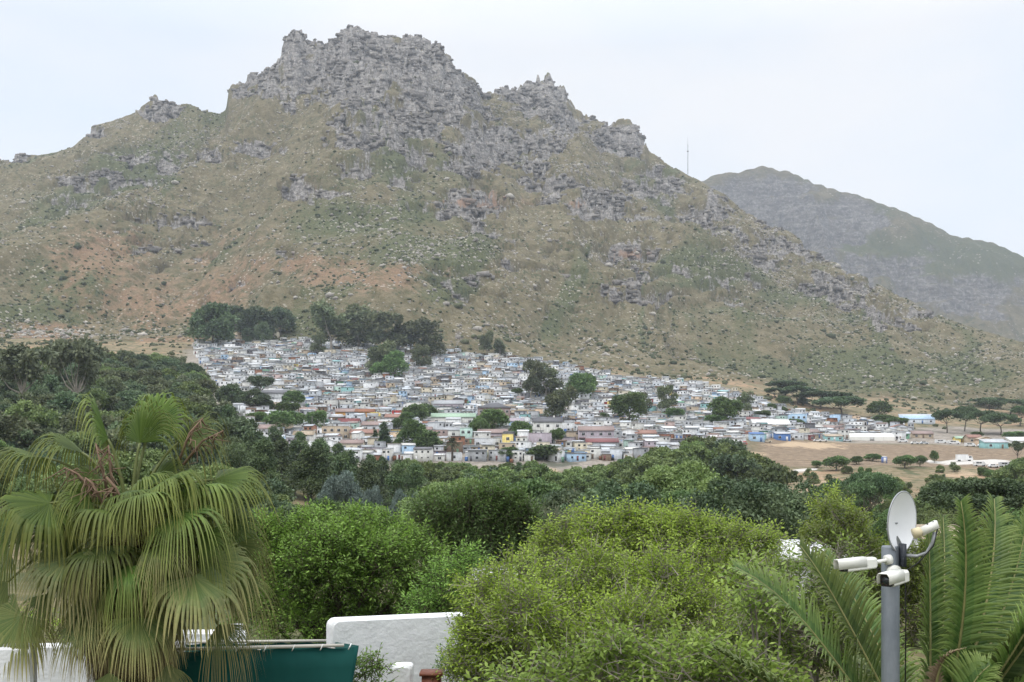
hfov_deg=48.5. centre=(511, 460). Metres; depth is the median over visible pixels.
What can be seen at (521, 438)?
shack
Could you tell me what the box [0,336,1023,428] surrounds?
foothill scrub
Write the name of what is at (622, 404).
broadleaf tree
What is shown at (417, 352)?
gum tree
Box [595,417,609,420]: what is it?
shack
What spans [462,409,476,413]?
shack
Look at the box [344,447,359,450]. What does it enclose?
shack
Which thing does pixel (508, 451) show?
broadleaf tree
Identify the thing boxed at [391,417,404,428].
broadleaf tree
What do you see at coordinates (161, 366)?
evergreen tree
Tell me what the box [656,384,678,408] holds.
gum tree
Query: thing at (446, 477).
wattle tree
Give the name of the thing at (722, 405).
broadleaf tree
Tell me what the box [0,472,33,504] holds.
broadleaf tree
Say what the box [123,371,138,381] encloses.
gum tree
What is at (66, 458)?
wattle tree
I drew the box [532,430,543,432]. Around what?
shack
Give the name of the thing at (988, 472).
broadleaf tree
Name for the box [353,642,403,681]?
shrub
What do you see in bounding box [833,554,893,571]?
security camera
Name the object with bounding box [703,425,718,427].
shack
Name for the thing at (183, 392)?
evergreen tree
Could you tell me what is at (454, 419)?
storage shed
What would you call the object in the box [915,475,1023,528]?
umbrella pine
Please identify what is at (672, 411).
broadleaf tree
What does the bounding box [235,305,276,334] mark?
evergreen tree
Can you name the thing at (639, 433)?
row house
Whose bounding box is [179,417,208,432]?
gum tree
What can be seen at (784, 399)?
broadleaf tree
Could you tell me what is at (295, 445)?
pine tree
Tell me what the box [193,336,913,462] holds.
shack town
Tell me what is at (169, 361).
evergreen tree
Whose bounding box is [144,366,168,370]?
evergreen tree
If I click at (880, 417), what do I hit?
broadleaf tree
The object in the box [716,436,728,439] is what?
shack
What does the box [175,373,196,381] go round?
gum tree
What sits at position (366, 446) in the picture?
shack
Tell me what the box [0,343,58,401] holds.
gum tree
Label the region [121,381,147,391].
evergreen tree
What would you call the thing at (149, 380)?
gum tree
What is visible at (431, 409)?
broadleaf tree
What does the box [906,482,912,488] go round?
shrub
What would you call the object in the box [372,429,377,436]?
cypress tree
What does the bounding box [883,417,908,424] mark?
broadleaf tree
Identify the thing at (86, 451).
evergreen tree
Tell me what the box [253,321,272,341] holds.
evergreen tree
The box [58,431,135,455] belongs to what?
wattle tree
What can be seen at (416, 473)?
pine tree
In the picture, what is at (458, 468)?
wattle tree
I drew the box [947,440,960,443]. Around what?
parked van
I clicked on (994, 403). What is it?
umbrella pine
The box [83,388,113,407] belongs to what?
wattle tree
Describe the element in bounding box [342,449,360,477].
pine tree
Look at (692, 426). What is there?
shack
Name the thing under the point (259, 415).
broadleaf tree
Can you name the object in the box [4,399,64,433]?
wattle tree
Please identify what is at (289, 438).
shack
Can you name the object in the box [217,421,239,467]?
pine tree
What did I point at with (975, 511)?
wattle tree
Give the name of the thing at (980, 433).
broadleaf tree
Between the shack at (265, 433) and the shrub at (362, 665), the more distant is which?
the shack at (265, 433)
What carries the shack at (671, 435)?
on the ground
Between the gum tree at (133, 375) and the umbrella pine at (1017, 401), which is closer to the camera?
the gum tree at (133, 375)
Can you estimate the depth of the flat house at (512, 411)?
612.50 m
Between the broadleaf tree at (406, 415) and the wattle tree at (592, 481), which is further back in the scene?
the broadleaf tree at (406, 415)
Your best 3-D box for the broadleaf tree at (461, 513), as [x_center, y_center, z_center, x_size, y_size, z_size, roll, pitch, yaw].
[-0.899,2.868,32.995,5.151,5.103,3.125,0,0,-25]
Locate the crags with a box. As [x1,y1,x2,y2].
[4,24,933,331]
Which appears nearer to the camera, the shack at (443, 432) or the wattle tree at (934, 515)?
the wattle tree at (934, 515)
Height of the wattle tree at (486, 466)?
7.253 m
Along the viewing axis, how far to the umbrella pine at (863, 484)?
197.01 m
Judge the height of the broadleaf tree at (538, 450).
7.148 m
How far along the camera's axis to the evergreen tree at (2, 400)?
371.28 m
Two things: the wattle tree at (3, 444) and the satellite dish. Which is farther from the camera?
the wattle tree at (3, 444)
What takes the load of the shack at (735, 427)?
on the ground
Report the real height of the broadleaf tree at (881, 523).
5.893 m
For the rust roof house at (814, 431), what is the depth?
626.26 m
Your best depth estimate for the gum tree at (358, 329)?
904.55 m
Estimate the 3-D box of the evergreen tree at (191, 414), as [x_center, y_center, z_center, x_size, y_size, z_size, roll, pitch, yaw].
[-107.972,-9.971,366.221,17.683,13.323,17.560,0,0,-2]
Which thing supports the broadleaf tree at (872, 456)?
on the ground
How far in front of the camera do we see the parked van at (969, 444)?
591.65 m
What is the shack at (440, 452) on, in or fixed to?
on the ground
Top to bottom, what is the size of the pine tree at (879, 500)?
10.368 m
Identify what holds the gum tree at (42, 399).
on the ground
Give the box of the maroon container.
[808,435,815,440]
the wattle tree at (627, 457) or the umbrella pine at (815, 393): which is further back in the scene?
the umbrella pine at (815, 393)
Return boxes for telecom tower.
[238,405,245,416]
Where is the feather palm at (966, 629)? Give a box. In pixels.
[707,491,1023,681]
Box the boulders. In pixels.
[0,27,1023,403]
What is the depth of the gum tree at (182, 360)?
687.38 m
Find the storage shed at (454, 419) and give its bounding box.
[445,417,460,422]
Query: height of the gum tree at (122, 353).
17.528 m
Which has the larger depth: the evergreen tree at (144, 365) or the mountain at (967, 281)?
the mountain at (967, 281)
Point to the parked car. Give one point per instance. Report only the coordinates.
(992, 465)
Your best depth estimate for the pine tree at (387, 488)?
333.38 m
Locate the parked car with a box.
[987,464,998,467]
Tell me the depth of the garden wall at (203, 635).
18.60 m
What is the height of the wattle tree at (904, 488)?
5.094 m
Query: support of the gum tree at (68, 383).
on the ground
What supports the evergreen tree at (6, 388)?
on the ground
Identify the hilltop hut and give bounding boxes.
[234,332,247,339]
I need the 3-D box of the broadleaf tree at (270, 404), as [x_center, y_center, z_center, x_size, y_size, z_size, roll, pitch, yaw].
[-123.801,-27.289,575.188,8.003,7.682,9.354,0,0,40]
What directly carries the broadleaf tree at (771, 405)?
on the ground
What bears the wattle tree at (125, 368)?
on the ground
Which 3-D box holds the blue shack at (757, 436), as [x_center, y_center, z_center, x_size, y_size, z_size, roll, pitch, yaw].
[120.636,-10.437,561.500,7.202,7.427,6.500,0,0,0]
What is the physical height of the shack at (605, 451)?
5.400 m
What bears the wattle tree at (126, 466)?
on the ground
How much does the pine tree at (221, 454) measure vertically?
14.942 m
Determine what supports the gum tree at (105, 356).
on the ground
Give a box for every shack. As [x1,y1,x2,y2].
[261,430,267,436]
[286,436,293,443]
[299,409,314,414]
[323,433,341,436]
[326,436,341,442]
[329,415,344,419]
[333,422,350,426]
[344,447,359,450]
[360,445,374,448]
[365,407,379,409]
[366,437,378,444]
[378,411,391,416]
[387,443,400,451]
[401,443,415,453]
[406,402,421,406]
[413,447,433,461]
[428,421,445,428]
[432,429,447,435]
[434,451,446,457]
[437,436,449,441]
[444,409,459,412]
[446,441,462,453]
[451,436,465,444]
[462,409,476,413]
[463,445,477,448]
[465,438,473,443]
[473,431,490,437]
[479,443,492,446]
[482,445,494,457]
[499,443,515,448]
[503,431,516,440]
[510,441,532,447]
[516,436,527,440]
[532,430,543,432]
[536,442,549,444]
[558,437,575,440]
[563,447,575,450]
[566,431,577,439]
[574,442,587,450]
[577,410,592,415]
[577,449,589,452]
[587,421,603,425]
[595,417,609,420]
[596,420,610,424]
[600,444,615,447]
[601,449,609,453]
[628,442,642,447]
[641,435,658,437]
[643,439,658,446]
[656,442,668,446]
[658,426,676,430]
[658,434,673,438]
[671,439,684,441]
[684,426,700,427]
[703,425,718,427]
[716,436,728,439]
[724,433,740,436]
[727,427,742,428]
[727,430,739,432]
[729,437,745,440]
[748,432,764,441]
[773,432,790,440]
[791,434,803,439]
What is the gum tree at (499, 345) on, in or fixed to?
on the mountain at (264, 198)
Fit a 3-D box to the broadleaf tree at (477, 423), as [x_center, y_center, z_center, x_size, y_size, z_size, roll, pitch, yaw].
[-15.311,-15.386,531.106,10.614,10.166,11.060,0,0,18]
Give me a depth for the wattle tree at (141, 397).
406.56 m
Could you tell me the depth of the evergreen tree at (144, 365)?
648.28 m
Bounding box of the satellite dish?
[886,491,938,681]
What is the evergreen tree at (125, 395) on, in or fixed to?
on the ground
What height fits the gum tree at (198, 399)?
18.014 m
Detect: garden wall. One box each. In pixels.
[0,643,36,681]
[37,642,184,681]
[183,630,245,644]
[326,612,542,681]
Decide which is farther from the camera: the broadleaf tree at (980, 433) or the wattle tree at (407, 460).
the broadleaf tree at (980, 433)
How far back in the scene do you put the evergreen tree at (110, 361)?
654.48 m
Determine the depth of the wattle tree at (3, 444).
247.07 m
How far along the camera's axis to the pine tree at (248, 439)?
279.89 m
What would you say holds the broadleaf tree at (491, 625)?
on the ground
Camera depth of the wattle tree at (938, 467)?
434.92 m
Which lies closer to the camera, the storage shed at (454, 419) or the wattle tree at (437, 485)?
the wattle tree at (437, 485)
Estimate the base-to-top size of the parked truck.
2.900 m
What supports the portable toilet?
on the ground
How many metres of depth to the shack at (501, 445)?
477.55 m
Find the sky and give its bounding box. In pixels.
[0,0,1023,256]
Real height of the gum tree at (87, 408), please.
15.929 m
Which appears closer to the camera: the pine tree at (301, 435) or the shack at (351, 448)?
the pine tree at (301, 435)
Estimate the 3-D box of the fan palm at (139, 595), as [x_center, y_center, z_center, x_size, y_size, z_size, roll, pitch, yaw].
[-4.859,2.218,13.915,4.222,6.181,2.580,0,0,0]
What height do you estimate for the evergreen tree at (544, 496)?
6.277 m
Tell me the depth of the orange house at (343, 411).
589.72 m
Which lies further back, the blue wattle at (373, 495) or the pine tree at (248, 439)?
the pine tree at (248, 439)
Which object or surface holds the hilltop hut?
on the mountain at (264, 198)
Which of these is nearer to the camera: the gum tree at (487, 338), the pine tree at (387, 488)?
the pine tree at (387, 488)
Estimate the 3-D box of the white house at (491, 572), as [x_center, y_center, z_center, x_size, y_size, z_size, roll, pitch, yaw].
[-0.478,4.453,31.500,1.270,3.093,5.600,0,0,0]
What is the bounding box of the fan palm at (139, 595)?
[0,392,286,681]
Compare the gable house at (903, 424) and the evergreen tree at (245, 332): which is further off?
the evergreen tree at (245, 332)
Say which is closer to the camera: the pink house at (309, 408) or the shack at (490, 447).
the shack at (490, 447)
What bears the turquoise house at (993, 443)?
on the ground
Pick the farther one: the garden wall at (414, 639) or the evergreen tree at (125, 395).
the evergreen tree at (125, 395)
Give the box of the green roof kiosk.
[952,436,963,441]
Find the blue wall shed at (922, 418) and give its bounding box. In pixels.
[898,414,934,423]
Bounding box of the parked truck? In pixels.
[955,454,972,460]
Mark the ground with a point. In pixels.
(800, 456)
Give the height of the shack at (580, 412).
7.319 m
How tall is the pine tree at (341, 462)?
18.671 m
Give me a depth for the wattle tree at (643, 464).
332.72 m
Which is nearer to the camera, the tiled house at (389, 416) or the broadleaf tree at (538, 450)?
the broadleaf tree at (538, 450)
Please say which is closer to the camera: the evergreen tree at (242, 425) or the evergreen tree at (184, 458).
the evergreen tree at (184, 458)
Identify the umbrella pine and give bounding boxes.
[763,380,808,395]
[764,387,781,397]
[779,385,819,403]
[790,390,853,408]
[811,396,867,413]
[820,470,902,511]
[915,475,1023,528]
[931,409,965,432]
[952,406,978,430]
[960,409,999,431]
[967,397,1005,401]
[974,399,1006,409]
[980,413,1021,434]
[999,399,1023,413]
[1009,405,1023,425]
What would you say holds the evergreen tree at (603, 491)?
on the ground
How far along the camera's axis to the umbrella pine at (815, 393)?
832.19 m
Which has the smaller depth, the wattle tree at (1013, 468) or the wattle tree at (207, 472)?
the wattle tree at (207, 472)
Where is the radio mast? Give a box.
[687,145,688,174]
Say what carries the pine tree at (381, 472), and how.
on the ground
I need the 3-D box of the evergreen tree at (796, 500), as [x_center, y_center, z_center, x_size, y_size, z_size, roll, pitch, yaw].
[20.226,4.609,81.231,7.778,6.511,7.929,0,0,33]
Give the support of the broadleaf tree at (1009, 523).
on the ground
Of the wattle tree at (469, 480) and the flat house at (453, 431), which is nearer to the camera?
the wattle tree at (469, 480)
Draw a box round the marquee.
[848,433,894,440]
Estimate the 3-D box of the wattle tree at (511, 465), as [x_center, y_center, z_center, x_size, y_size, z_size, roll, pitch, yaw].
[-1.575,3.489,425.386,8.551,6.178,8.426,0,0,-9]
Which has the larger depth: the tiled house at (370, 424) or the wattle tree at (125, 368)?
the wattle tree at (125, 368)
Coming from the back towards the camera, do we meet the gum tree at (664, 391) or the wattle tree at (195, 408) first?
the gum tree at (664, 391)
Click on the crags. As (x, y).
(634, 286)
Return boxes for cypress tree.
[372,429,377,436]
[376,421,392,446]
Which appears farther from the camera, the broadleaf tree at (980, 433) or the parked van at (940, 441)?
the broadleaf tree at (980, 433)
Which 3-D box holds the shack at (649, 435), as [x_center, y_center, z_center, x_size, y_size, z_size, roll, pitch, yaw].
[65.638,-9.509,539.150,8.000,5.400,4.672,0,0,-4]
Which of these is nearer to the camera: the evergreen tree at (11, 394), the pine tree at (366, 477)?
the pine tree at (366, 477)
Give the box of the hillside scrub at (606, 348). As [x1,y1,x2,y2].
[0,38,1023,409]
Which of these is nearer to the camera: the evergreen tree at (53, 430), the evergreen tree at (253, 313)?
the evergreen tree at (53, 430)
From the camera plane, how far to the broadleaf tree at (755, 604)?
12.37 m
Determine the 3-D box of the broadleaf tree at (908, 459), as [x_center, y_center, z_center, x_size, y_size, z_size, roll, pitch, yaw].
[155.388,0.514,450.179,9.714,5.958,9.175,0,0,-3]
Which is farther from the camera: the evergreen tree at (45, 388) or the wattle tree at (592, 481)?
the evergreen tree at (45, 388)
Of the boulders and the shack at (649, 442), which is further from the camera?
the boulders
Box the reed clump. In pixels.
[496,496,581,557]
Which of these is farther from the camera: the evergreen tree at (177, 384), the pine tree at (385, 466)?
the evergreen tree at (177, 384)
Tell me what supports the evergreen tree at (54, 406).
on the ground
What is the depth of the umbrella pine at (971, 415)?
694.16 m
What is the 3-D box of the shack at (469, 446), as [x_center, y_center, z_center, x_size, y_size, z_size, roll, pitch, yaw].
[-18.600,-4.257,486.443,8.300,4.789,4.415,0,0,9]
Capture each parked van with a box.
[935,440,947,442]
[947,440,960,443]
[964,443,975,446]
[973,461,986,465]
[998,462,1009,466]
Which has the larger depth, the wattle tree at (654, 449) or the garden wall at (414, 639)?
the wattle tree at (654, 449)
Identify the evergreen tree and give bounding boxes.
[0,378,26,403]
[0,390,25,403]
[0,397,12,402]
[0,403,13,413]
[5,427,52,453]
[6,448,54,470]
[13,450,63,477]
[25,388,51,403]
[26,374,65,393]
[27,385,52,404]
[27,489,52,531]
[38,425,57,441]
[41,402,77,428]
[46,390,86,409]
[51,387,73,394]
[51,409,94,432]
[55,370,76,385]
[61,380,88,392]
[67,364,77,373]
[67,445,107,456]
[76,454,100,467]
[84,385,110,410]
[102,358,123,364]
[106,420,167,446]
[113,399,138,412]
[116,390,144,401]
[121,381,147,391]
[127,404,152,428]
[128,353,156,367]
[133,361,156,371]
[133,392,169,400]
[134,435,177,471]
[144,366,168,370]
[156,357,181,370]
[157,364,169,368]
[160,374,176,387]
[161,424,223,464]
[166,387,197,396]
[167,392,202,402]
[168,380,183,388]
[168,410,197,418]
[174,442,212,471]
[177,362,206,373]
[181,372,200,380]
[184,301,239,342]
[207,404,241,434]
[207,503,259,520]
[209,415,271,445]
[214,383,247,402]
[229,304,256,328]
[231,388,270,406]
[233,477,296,508]
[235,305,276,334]
[241,327,253,341]
[249,491,300,546]
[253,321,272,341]
[270,306,297,333]
[462,472,487,484]
[487,466,517,473]
[489,478,529,489]
[529,488,583,512]
[541,487,632,515]
[555,478,664,553]
[673,474,803,548]
[709,453,762,488]
[711,437,754,453]
[772,480,848,540]
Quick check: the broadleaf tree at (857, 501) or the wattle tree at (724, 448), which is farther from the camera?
the wattle tree at (724, 448)
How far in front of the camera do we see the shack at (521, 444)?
479.83 m
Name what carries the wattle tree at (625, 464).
on the ground
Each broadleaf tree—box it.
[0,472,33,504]
[216,496,462,643]
[245,411,267,419]
[259,400,275,408]
[260,410,295,429]
[274,400,300,410]
[282,390,305,403]
[288,410,306,424]
[305,410,327,427]
[306,495,345,511]
[342,501,391,533]
[368,362,385,373]
[381,349,409,377]
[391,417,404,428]
[392,438,403,442]
[393,535,496,614]
[395,418,427,442]
[396,472,565,587]
[399,411,415,420]
[400,403,429,420]
[411,430,443,447]
[423,403,437,416]
[432,527,743,681]
[464,608,837,681]
[468,417,489,430]
[475,408,509,428]
[489,531,582,605]
[498,447,518,457]
[507,474,562,502]
[508,420,532,434]
[508,491,802,671]
[511,388,523,392]
[525,444,561,459]
[549,427,565,439]
[564,372,596,397]
[584,372,597,385]
[599,412,609,416]
[608,391,647,420]
[657,487,694,545]
[665,408,684,417]
[688,528,921,681]
[705,415,729,421]
[706,395,743,420]
[713,544,808,675]
[754,410,770,415]
[767,403,776,408]
[774,396,792,404]
[788,494,1023,646]
[789,418,804,422]
[795,478,879,541]
[808,483,824,495]
[811,460,821,467]
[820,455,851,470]
[848,498,872,511]
[850,456,863,463]
[862,510,881,555]
[863,453,881,460]
[865,400,893,414]
[868,512,889,544]
[870,414,894,420]
[882,490,895,499]
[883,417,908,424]
[892,455,917,467]
[915,455,927,464]
[929,450,938,462]
[971,431,983,435]
[976,510,1015,529]
[977,467,984,474]
[979,507,1023,525]
[985,469,993,476]
[1001,431,1023,436]
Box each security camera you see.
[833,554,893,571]
[876,565,908,586]
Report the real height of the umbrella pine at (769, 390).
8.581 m
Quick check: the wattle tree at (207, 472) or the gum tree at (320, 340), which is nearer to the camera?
the wattle tree at (207, 472)
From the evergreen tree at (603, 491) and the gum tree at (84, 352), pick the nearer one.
the evergreen tree at (603, 491)
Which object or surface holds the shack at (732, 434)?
on the ground
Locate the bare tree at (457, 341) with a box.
[447,330,465,351]
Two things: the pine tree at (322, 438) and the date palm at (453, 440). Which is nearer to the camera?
the pine tree at (322, 438)
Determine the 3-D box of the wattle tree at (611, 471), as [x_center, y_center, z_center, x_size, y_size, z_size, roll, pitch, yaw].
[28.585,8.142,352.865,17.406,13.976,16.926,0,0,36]
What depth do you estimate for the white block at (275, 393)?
630.18 m
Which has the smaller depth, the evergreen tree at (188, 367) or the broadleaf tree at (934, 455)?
the broadleaf tree at (934, 455)
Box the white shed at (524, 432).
[517,430,528,440]
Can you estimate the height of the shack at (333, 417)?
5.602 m
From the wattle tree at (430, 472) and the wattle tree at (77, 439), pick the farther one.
the wattle tree at (430, 472)
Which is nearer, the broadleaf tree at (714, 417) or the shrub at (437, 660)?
the shrub at (437, 660)
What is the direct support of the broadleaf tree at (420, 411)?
on the ground
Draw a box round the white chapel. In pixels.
[326,439,336,446]
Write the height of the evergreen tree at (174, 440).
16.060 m
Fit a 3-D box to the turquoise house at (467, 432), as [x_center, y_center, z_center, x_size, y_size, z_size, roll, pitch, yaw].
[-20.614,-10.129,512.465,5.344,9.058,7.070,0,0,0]
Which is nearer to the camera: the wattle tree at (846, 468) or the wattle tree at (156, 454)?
the wattle tree at (156, 454)
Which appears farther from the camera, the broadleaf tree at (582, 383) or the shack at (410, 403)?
the broadleaf tree at (582, 383)
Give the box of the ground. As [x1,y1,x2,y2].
[0,338,1023,681]
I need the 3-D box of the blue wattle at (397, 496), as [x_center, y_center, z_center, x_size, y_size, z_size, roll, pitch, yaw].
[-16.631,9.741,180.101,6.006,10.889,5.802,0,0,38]
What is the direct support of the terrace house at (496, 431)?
on the ground
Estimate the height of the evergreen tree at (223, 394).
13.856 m
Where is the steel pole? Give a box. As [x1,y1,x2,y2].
[881,545,899,681]
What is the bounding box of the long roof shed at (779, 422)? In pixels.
[751,419,791,425]
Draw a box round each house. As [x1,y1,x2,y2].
[250,402,279,410]
[258,424,275,429]
[283,431,294,438]
[292,431,316,440]
[300,407,316,410]
[322,426,351,437]
[335,408,367,414]
[338,418,360,426]
[340,439,365,447]
[349,429,378,438]
[354,409,375,416]
[361,421,395,428]
[384,414,400,418]
[390,432,398,436]
[433,400,462,406]
[437,427,459,437]
[460,428,471,437]
[472,563,517,608]
[474,438,499,446]
[477,403,510,417]
[477,429,511,435]
[502,434,512,442]
[508,416,524,424]
[511,410,534,413]
[532,416,562,432]
[577,426,614,441]
[585,437,618,446]
[622,426,637,435]
[635,430,656,437]
[746,417,760,422]
[757,539,853,615]
[788,414,806,422]
[791,429,819,432]
[822,425,841,428]
[823,434,842,440]
[829,414,840,421]
[890,423,911,430]
[909,431,933,438]
[909,524,958,558]
[963,434,981,442]
[973,437,992,444]
[979,439,1008,448]
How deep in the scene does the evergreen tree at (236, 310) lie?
985.93 m
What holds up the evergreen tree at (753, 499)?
on the ground
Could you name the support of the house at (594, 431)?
on the ground
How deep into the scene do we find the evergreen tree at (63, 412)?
325.61 m
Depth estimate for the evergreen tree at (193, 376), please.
595.43 m
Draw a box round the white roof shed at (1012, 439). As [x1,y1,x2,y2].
[1005,437,1023,442]
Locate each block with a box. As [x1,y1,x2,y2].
[261,389,290,397]
[434,453,445,460]
[446,452,461,460]
[528,433,551,442]
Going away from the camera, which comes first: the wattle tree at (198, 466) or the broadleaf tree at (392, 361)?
the wattle tree at (198, 466)
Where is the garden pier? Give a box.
[391,662,413,681]
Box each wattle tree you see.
[0,439,12,456]
[0,458,22,508]
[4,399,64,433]
[5,463,78,509]
[36,445,92,466]
[41,447,172,508]
[45,430,76,447]
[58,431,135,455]
[58,453,171,546]
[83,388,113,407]
[91,377,110,393]
[94,409,128,428]
[96,367,121,377]
[98,351,120,360]
[118,366,134,370]
[132,393,158,402]
[147,352,168,361]
[154,459,273,552]
[161,381,212,396]
[162,368,180,378]
[165,398,214,423]
[183,370,208,379]
[186,464,205,474]
[198,371,210,378]
[266,493,309,524]
[302,507,341,554]
[395,476,472,516]
[401,458,410,468]
[408,460,444,495]
[409,459,420,466]
[426,470,463,483]
[429,475,506,557]
[435,461,445,468]
[440,461,471,470]
[444,466,469,475]
[456,466,488,479]
[479,466,520,484]
[481,465,497,468]
[498,462,515,469]
[512,463,559,483]
[521,459,538,468]
[545,468,587,491]
[567,466,603,493]
[585,464,628,486]
[605,459,638,482]
[618,454,689,490]
[618,457,726,501]
[623,455,634,461]
[631,452,656,462]
[644,446,669,453]
[648,446,689,459]
[670,458,696,472]
[675,440,707,457]
[678,435,717,449]
[682,444,718,461]
[682,456,701,462]
[701,460,734,489]
[710,441,751,476]
[735,452,790,484]
[814,491,861,552]
[841,465,852,472]
[874,501,928,523]
[894,476,905,485]
[897,486,912,493]
[913,496,951,514]
[919,508,979,530]
[923,509,938,518]
[924,474,943,485]
[935,465,944,471]
[955,506,981,521]
[991,457,1023,483]
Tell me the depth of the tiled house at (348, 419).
555.01 m
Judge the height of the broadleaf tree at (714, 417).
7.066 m
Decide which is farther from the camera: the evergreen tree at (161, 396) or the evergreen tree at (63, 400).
the evergreen tree at (161, 396)
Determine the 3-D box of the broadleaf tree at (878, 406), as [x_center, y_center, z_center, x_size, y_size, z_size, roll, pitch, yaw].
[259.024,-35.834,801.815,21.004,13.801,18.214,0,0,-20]
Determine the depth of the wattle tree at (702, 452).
391.73 m
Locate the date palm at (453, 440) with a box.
[444,438,460,460]
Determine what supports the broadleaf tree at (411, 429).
on the ground
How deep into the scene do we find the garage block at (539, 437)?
500.00 m
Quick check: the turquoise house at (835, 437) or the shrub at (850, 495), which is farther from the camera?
the turquoise house at (835, 437)
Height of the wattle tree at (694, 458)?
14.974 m
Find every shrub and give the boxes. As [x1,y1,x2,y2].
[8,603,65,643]
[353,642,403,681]
[431,632,480,681]
[795,470,803,481]
[802,468,812,477]
[804,471,820,484]
[824,474,836,481]
[845,493,855,503]
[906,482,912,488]
[949,462,960,471]
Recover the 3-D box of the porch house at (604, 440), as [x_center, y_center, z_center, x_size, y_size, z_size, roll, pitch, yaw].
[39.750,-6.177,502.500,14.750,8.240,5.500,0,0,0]
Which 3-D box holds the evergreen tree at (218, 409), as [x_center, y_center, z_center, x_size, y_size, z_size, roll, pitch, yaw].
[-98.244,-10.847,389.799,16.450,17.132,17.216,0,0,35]
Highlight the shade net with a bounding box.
[94,639,358,681]
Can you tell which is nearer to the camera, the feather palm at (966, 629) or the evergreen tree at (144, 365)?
the feather palm at (966, 629)
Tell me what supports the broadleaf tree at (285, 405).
on the ground
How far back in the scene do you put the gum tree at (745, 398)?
694.46 m
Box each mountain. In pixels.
[0,26,1023,409]
[701,166,1023,341]
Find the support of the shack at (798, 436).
on the ground
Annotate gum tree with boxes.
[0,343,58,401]
[0,391,35,405]
[0,410,42,448]
[33,393,55,405]
[45,333,103,392]
[50,413,107,443]
[64,379,84,393]
[74,400,101,412]
[97,351,108,362]
[97,369,130,381]
[99,374,127,395]
[101,395,121,411]
[101,414,127,429]
[103,362,118,367]
[105,426,146,455]
[116,350,134,363]
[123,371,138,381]
[126,357,137,367]
[136,368,162,390]
[136,375,166,391]
[145,385,159,393]
[146,384,161,393]
[163,379,176,389]
[168,351,177,358]
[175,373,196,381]
[179,355,186,365]
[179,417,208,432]
[187,394,216,416]
[191,378,218,401]
[194,377,216,394]
[217,399,232,406]
[309,298,354,348]
[309,331,327,351]
[342,303,379,346]
[361,309,409,346]
[365,339,395,368]
[389,316,434,349]
[410,344,432,366]
[412,320,449,355]
[478,329,493,354]
[493,337,505,353]
[522,359,544,396]
[528,362,564,395]
[541,384,579,416]
[632,392,652,414]
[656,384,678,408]
[736,390,754,410]
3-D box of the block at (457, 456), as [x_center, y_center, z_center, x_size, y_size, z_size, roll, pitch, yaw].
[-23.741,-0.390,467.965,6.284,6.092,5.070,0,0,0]
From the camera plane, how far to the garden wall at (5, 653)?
13.36 m
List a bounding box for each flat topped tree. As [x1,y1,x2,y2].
[246,375,274,390]
[741,462,797,487]
[1008,440,1023,457]
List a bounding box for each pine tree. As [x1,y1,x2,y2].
[216,435,256,474]
[216,445,235,469]
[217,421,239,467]
[218,404,237,434]
[219,441,249,467]
[239,436,292,496]
[240,418,264,435]
[240,430,259,478]
[265,438,301,490]
[267,425,285,439]
[267,432,291,464]
[280,437,312,495]
[285,444,347,512]
[290,431,309,447]
[304,439,334,491]
[315,437,328,477]
[320,451,359,500]
[330,441,344,462]
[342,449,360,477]
[345,458,393,509]
[362,453,376,470]
[364,461,387,496]
[378,456,388,469]
[380,459,394,491]
[382,461,412,497]
[383,461,412,518]
[394,462,428,500]
[514,462,522,470]
[860,493,882,506]
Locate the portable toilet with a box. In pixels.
[881,456,886,462]
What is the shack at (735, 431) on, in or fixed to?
on the ground
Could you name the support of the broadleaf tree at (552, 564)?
on the ground
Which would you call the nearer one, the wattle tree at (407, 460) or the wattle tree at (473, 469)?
the wattle tree at (473, 469)
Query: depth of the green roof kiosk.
623.68 m
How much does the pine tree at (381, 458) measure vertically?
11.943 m
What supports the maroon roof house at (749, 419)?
on the ground
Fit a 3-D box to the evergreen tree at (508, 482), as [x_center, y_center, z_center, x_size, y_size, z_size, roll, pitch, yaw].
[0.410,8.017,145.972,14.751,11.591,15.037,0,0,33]
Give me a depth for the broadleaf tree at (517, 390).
701.82 m
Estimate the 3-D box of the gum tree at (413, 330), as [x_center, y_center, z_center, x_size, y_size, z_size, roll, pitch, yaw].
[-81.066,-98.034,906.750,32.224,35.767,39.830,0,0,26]
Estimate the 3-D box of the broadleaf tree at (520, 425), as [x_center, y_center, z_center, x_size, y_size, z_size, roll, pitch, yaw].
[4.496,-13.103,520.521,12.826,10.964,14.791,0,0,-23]
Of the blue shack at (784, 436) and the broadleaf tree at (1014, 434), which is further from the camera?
the broadleaf tree at (1014, 434)
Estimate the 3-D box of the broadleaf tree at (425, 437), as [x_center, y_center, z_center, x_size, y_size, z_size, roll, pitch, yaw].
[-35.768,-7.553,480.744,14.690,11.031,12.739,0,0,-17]
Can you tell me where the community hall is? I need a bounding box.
[430,413,476,422]
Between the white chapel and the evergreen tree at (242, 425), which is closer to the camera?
the evergreen tree at (242, 425)
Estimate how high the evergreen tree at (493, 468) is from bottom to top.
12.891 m
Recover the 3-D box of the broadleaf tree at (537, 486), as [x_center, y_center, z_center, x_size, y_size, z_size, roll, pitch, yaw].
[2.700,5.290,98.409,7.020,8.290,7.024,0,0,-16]
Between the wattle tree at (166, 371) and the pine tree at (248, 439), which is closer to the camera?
the pine tree at (248, 439)
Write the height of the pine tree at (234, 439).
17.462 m
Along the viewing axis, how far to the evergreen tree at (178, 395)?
430.23 m
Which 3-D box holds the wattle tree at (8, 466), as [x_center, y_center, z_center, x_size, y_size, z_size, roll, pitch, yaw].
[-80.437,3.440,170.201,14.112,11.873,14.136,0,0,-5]
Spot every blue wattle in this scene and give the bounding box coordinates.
[316,470,363,507]
[362,484,383,510]
[387,488,416,520]

